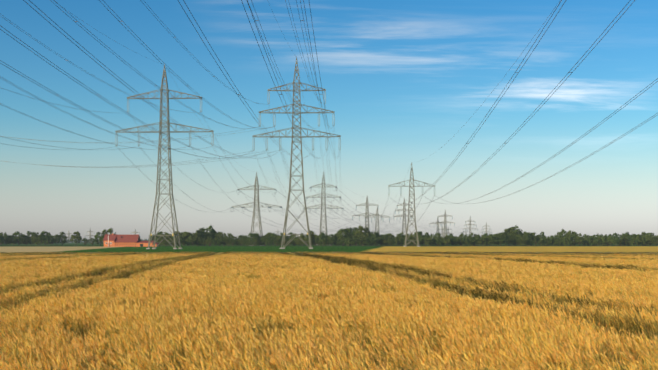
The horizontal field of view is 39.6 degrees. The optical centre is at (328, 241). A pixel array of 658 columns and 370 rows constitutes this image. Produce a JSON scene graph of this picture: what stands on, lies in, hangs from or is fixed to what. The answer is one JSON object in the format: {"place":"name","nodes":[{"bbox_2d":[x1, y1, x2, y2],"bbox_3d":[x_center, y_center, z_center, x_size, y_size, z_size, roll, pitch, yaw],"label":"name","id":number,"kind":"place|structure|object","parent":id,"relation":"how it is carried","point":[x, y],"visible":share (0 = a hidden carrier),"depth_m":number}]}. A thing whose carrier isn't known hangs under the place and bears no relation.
{"place":"outdoors","nodes":[
{"label":"outdoors","id":0,"kind":"place"},
{"bbox_2d":[103,233,158,246],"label":"farm building","id":1,"kind":"structure","parent":0,"point":[112,240],"depth_m":447.68},
{"bbox_2d":[0,242,657,256],"bbox_3d":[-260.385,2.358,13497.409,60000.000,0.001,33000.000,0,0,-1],"label":"ground","id":2,"kind":"structure","parent":0,"point":[80,247],"depth_m":326.04},
{"bbox_2d":[0,232,10,244],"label":"tree","id":3,"kind":"object","parent":2,"relation":"on","point":[5,235],"visible":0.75,"depth_m":601.46},
{"bbox_2d":[3,235,12,243],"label":"tree","id":4,"kind":"object","parent":2,"relation":"on","point":[11,239],"visible":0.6,"depth_m":605.11},
{"bbox_2d":[12,231,24,244],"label":"tree","id":5,"kind":"object","parent":2,"relation":"on","point":[19,239],"visible":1,"depth_m":603.34},
{"bbox_2d":[22,235,29,244],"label":"tree","id":6,"kind":"object","parent":2,"relation":"on","point":[24,238],"visible":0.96,"depth_m":607.15},
{"bbox_2d":[25,231,36,243],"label":"tree","id":7,"kind":"object","parent":2,"relation":"on","point":[29,233],"visible":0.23,"depth_m":618.59},
{"bbox_2d":[30,232,42,245],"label":"tree","id":8,"kind":"object","parent":2,"relation":"on","point":[35,240],"visible":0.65,"depth_m":587.43},
{"bbox_2d":[37,234,44,243],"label":"tree","id":9,"kind":"object","parent":2,"relation":"on","point":[40,237],"visible":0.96,"depth_m":586.30},
{"bbox_2d":[45,232,52,244],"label":"tree","id":10,"kind":"object","parent":2,"relation":"on","point":[48,239],"visible":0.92,"depth_m":600.22},
{"bbox_2d":[52,234,60,243],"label":"tree","id":11,"kind":"object","parent":2,"relation":"on","point":[56,238],"visible":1,"depth_m":597.20},
{"bbox_2d":[58,232,66,244],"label":"tree","id":12,"kind":"object","parent":2,"relation":"on","point":[61,236],"visible":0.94,"depth_m":605.87},
{"bbox_2d":[69,231,81,243],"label":"tree","id":13,"kind":"object","parent":2,"relation":"on","point":[77,236],"visible":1,"depth_m":556.31},
{"bbox_2d":[86,228,94,238],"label":"pylon","id":14,"kind":"object","parent":2,"relation":"on","point":[90,234],"visible":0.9,"depth_m":2486.29},
{"bbox_2d":[94,232,102,245],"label":"tree","id":15,"kind":"object","parent":2,"relation":"on","point":[96,236],"visible":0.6,"depth_m":501.37},
{"bbox_2d":[101,228,115,241],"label":"tree","id":16,"kind":"object","parent":2,"relation":"on","point":[104,231],"visible":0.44,"depth_m":496.87},
{"bbox_2d":[148,235,159,242],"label":"tree","id":17,"kind":"object","parent":2,"relation":"on","point":[153,237],"visible":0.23,"depth_m":524.67},
{"bbox_2d":[156,237,164,245],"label":"tree","id":18,"kind":"object","parent":2,"relation":"on","point":[160,240],"visible":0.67,"depth_m":509.25},
{"bbox_2d":[115,64,213,248],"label":"pylon","id":19,"kind":"object","parent":2,"relation":"on","point":[160,122],"visible":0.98,"depth_m":298.59},
{"bbox_2d":[0,0,657,236],"bbox_3d":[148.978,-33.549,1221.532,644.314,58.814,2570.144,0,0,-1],"label":"conductors","id":20,"kind":"object","parent":19,"relation":"hanging from","point":[219,158],"visible":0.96,"depth_m":146.36},
{"bbox_2d":[182,232,191,245],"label":"tree","id":21,"kind":"object","parent":2,"relation":"on","point":[186,234],"visible":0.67,"depth_m":523.49},
{"bbox_2d":[189,235,197,245],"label":"tree","id":22,"kind":"object","parent":2,"relation":"on","point":[192,237],"visible":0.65,"depth_m":506.16},
{"bbox_2d":[189,229,205,245],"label":"tree","id":23,"kind":"object","parent":2,"relation":"on","point":[197,233],"visible":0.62,"depth_m":516.93},
{"bbox_2d":[193,237,201,245],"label":"tree","id":24,"kind":"object","parent":2,"relation":"on","point":[198,240],"visible":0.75,"depth_m":504.51},
{"bbox_2d":[198,227,212,245],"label":"tree","id":25,"kind":"object","parent":2,"relation":"on","point":[203,232],"visible":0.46,"depth_m":524.21},
{"bbox_2d":[203,224,218,245],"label":"tree","id":26,"kind":"object","parent":2,"relation":"on","point":[212,230],"visible":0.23,"depth_m":530.45},
{"bbox_2d":[215,232,223,243],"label":"tree","id":27,"kind":"object","parent":2,"relation":"on","point":[219,234],"visible":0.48,"depth_m":522.41},
{"bbox_2d":[220,237,228,245],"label":"tree","id":28,"kind":"object","parent":2,"relation":"on","point":[224,240],"visible":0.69,"depth_m":508.04},
{"bbox_2d":[228,238,235,245],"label":"tree","id":29,"kind":"object","parent":2,"relation":"on","point":[231,242],"visible":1,"depth_m":501.35},
{"bbox_2d":[237,235,246,245],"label":"tree","id":30,"kind":"object","parent":2,"relation":"on","point":[241,240],"visible":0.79,"depth_m":509.41},
{"bbox_2d":[247,237,254,245],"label":"tree","id":31,"kind":"object","parent":2,"relation":"on","point":[251,241],"visible":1,"depth_m":499.36},
{"bbox_2d":[245,233,257,245],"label":"tree","id":32,"kind":"object","parent":2,"relation":"on","point":[251,235],"visible":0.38,"depth_m":529.01},
{"bbox_2d":[230,172,282,245],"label":"pylon","id":33,"kind":"object","parent":2,"relation":"on","point":[254,202],"visible":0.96,"depth_m":575.78},
{"bbox_2d":[261,237,267,244],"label":"tree","id":34,"kind":"object","parent":2,"relation":"on","point":[263,241],"visible":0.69,"depth_m":503.79},
{"bbox_2d":[275,235,285,245],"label":"tree","id":35,"kind":"object","parent":2,"relation":"on","point":[277,239],"visible":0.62,"depth_m":500.38},
{"bbox_2d":[252,57,340,248],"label":"pylon","id":36,"kind":"object","parent":2,"relation":"on","point":[292,143],"visible":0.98,"depth_m":311.26},
{"bbox_2d":[297,235,307,244],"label":"tree","id":37,"kind":"object","parent":2,"relation":"on","point":[300,239],"visible":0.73,"depth_m":501.68},
{"bbox_2d":[305,231,316,240],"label":"tree","id":38,"kind":"object","parent":2,"relation":"on","point":[312,236],"visible":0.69,"depth_m":515.65},
{"bbox_2d":[303,172,343,244],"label":"pylon","id":39,"kind":"object","parent":2,"relation":"on","point":[325,208],"visible":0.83,"depth_m":677.82},
{"bbox_2d":[329,237,334,245],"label":"tree","id":40,"kind":"object","parent":2,"relation":"on","point":[332,239],"visible":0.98,"depth_m":501.60},
{"bbox_2d":[337,228,351,239],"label":"tree","id":41,"kind":"object","parent":2,"relation":"on","point":[344,231],"visible":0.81,"depth_m":516.25},
{"bbox_2d":[342,227,355,245],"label":"tree","id":42,"kind":"object","parent":2,"relation":"on","point":[350,229],"visible":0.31,"depth_m":534.30},
{"bbox_2d":[357,237,366,244],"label":"tree","id":43,"kind":"object","parent":2,"relation":"on","point":[363,241],"visible":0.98,"depth_m":500.72},
{"bbox_2d":[354,225,370,242],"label":"tree","id":44,"kind":"object","parent":2,"relation":"on","point":[364,230],"visible":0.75,"depth_m":514.64},
{"bbox_2d":[352,196,381,229],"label":"pylon","id":45,"kind":"object","parent":2,"relation":"on","point":[367,206],"visible":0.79,"depth_m":980.41},
{"bbox_2d":[365,237,372,245],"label":"tree","id":46,"kind":"object","parent":2,"relation":"on","point":[369,239],"visible":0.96,"depth_m":500.54},
{"bbox_2d":[365,207,389,233],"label":"pylon","id":47,"kind":"object","parent":2,"relation":"on","point":[377,219],"visible":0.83,"depth_m":849.70},
{"bbox_2d":[372,235,382,245],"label":"tree","id":48,"kind":"object","parent":2,"relation":"on","point":[378,239],"visible":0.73,"depth_m":509.06},
{"bbox_2d":[381,237,389,245],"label":"tree","id":49,"kind":"object","parent":2,"relation":"on","point":[384,241],"visible":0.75,"depth_m":510.47},
{"bbox_2d":[382,233,393,240],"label":"tree","id":50,"kind":"object","parent":2,"relation":"on","point":[389,235],"visible":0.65,"depth_m":515.75},
{"bbox_2d":[387,239,394,244],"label":"tree","id":51,"kind":"object","parent":2,"relation":"on","point":[391,241],"visible":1,"depth_m":500.35},
{"bbox_2d":[394,236,401,244],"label":"tree","id":52,"kind":"object","parent":2,"relation":"on","point":[397,239],"visible":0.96,"depth_m":506.04},
{"bbox_2d":[393,199,413,231],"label":"pylon","id":53,"kind":"object","parent":2,"relation":"on","point":[405,214],"visible":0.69,"depth_m":1251.55},
{"bbox_2d":[388,163,434,246],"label":"pylon","id":54,"kind":"object","parent":2,"relation":"on","point":[409,220],"visible":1,"depth_m":458.07},
{"bbox_2d":[410,235,416,244],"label":"tree","id":55,"kind":"object","parent":2,"relation":"on","point":[413,236],"visible":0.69,"depth_m":501.35},
{"bbox_2d":[414,231,424,240],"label":"tree","id":56,"kind":"object","parent":2,"relation":"on","point":[420,234],"visible":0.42,"depth_m":516.14},
{"bbox_2d":[419,237,427,244],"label":"tree","id":57,"kind":"object","parent":2,"relation":"on","point":[422,238],"visible":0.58,"depth_m":510.61},
{"bbox_2d":[423,237,431,245],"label":"tree","id":58,"kind":"object","parent":2,"relation":"on","point":[429,240],"visible":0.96,"depth_m":502.19},
{"bbox_2d":[430,218,445,232],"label":"pylon","id":59,"kind":"object","parent":2,"relation":"on","point":[437,222],"visible":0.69,"depth_m":1302.03},
{"bbox_2d":[435,239,442,244],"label":"tree","id":60,"kind":"object","parent":2,"relation":"on","point":[439,242],"visible":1,"depth_m":503.27},
{"bbox_2d":[438,210,454,237],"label":"pylon","id":61,"kind":"object","parent":2,"relation":"on","point":[444,221],"visible":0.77,"depth_m":1503.19},
{"bbox_2d":[441,235,451,245],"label":"tree","id":62,"kind":"object","parent":2,"relation":"on","point":[446,239],"visible":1,"depth_m":501.95},
{"bbox_2d":[453,238,460,244],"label":"tree","id":63,"kind":"object","parent":2,"relation":"on","point":[457,240],"visible":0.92,"depth_m":504.60},
{"bbox_2d":[462,238,469,244],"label":"tree","id":64,"kind":"object","parent":2,"relation":"on","point":[467,242],"visible":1,"depth_m":505.32},
{"bbox_2d":[465,217,477,234],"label":"pylon","id":65,"kind":"object","parent":2,"relation":"on","point":[469,224],"visible":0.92,"depth_m":1904.63},
{"bbox_2d":[468,232,479,245],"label":"tree","id":66,"kind":"object","parent":2,"relation":"on","point":[476,236],"visible":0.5,"depth_m":526.72},
{"bbox_2d":[470,236,478,245],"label":"tree","id":67,"kind":"object","parent":2,"relation":"on","point":[475,240],"visible":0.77,"depth_m":510.03},
{"bbox_2d":[479,236,488,245],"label":"tree","id":68,"kind":"object","parent":2,"relation":"on","point":[485,240],"visible":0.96,"depth_m":509.15},
{"bbox_2d":[488,236,496,244],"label":"tree","id":69,"kind":"object","parent":2,"relation":"on","point":[491,238],"visible":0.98,"depth_m":509.19},
{"bbox_2d":[498,231,509,244],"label":"tree","id":70,"kind":"object","parent":2,"relation":"on","point":[501,236],"visible":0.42,"depth_m":517.40},
{"bbox_2d":[500,235,510,244],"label":"tree","id":71,"kind":"object","parent":2,"relation":"on","point":[505,238],"visible":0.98,"depth_m":507.01},
{"bbox_2d":[506,236,515,244],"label":"tree","id":72,"kind":"object","parent":2,"relation":"on","point":[511,237],"visible":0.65,"depth_m":512.43},
{"bbox_2d":[504,227,519,245],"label":"tree","id":73,"kind":"object","parent":2,"relation":"on","point":[509,231],"visible":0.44,"depth_m":534.56},
{"bbox_2d":[510,225,523,241],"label":"tree","id":74,"kind":"object","parent":2,"relation":"on","point":[520,232],"visible":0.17,"depth_m":546.24},
{"bbox_2d":[519,236,526,245],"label":"tree","id":75,"kind":"object","parent":2,"relation":"on","point":[522,240],"visible":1,"depth_m":504.67},
{"bbox_2d":[523,232,534,245],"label":"tree","id":76,"kind":"object","parent":2,"relation":"on","point":[529,234],"visible":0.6,"depth_m":520.77},
{"bbox_2d":[530,232,540,242],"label":"tree","id":77,"kind":"object","parent":2,"relation":"on","point":[538,237],"visible":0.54,"depth_m":530.91},
{"bbox_2d":[543,237,552,245],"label":"tree","id":78,"kind":"object","parent":2,"relation":"on","point":[546,242],"visible":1,"depth_m":508.25},
{"bbox_2d":[559,229,567,238],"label":"tree","id":79,"kind":"object","parent":2,"relation":"on","point":[561,233],"visible":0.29,"depth_m":545.92},
{"bbox_2d":[561,238,571,245],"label":"tree","id":80,"kind":"object","parent":2,"relation":"on","point":[565,242],"visible":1,"depth_m":503.09},
{"bbox_2d":[569,235,579,245],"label":"tree","id":81,"kind":"object","parent":2,"relation":"on","point":[574,244],"visible":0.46,"depth_m":509.67},
{"bbox_2d":[574,236,583,245],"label":"tree","id":82,"kind":"object","parent":2,"relation":"on","point":[581,241],"visible":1,"depth_m":504.42},
{"bbox_2d":[587,235,598,244],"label":"tree","id":83,"kind":"object","parent":2,"relation":"on","point":[590,238],"visible":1,"depth_m":503.16},
{"bbox_2d":[604,237,610,245],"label":"tree","id":84,"kind":"object","parent":2,"relation":"on","point":[605,240],"visible":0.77,"depth_m":511.18},
{"bbox_2d":[607,235,615,245],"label":"tree","id":85,"kind":"object","parent":2,"relation":"on","point":[612,243],"visible":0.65,"depth_m":510.01},
{"bbox_2d":[610,233,619,241],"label":"tree","id":86,"kind":"object","parent":2,"relation":"on","point":[616,235],"visible":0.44,"depth_m":521.99},
{"bbox_2d":[612,238,619,244],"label":"tree","id":87,"kind":"object","parent":2,"relation":"on","point":[614,241],"visible":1,"depth_m":503.54},
{"bbox_2d":[618,236,630,245],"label":"tree","id":88,"kind":"object","parent":2,"relation":"on","point":[624,239],"visible":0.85,"depth_m":511.08},
{"bbox_2d":[630,234,636,244],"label":"tree","id":89,"kind":"object","parent":2,"relation":"on","point":[632,236],"visible":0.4,"depth_m":521.86},
{"bbox_2d":[631,238,638,245],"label":"tree","id":90,"kind":"object","parent":2,"relation":"on","point":[634,242],"visible":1,"depth_m":504.86},
{"bbox_2d":[631,235,643,245],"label":"tree","id":91,"kind":"object","parent":2,"relation":"on","point":[637,238],"visible":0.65,"depth_m":510.28},
{"bbox_2d":[639,237,647,245],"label":"tree","id":92,"kind":"object","parent":2,"relation":"on","point":[642,238],"visible":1,"depth_m":508.84},
{"bbox_2d":[646,236,654,244],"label":"tree","id":93,"kind":"object","parent":2,"relation":"on","point":[651,238],"visible":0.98,"depth_m":509.43},
{"bbox_2d":[0,0,657,240],"label":"sky","id":94,"kind":"structure","parent":0,"point":[402,80]}
]}

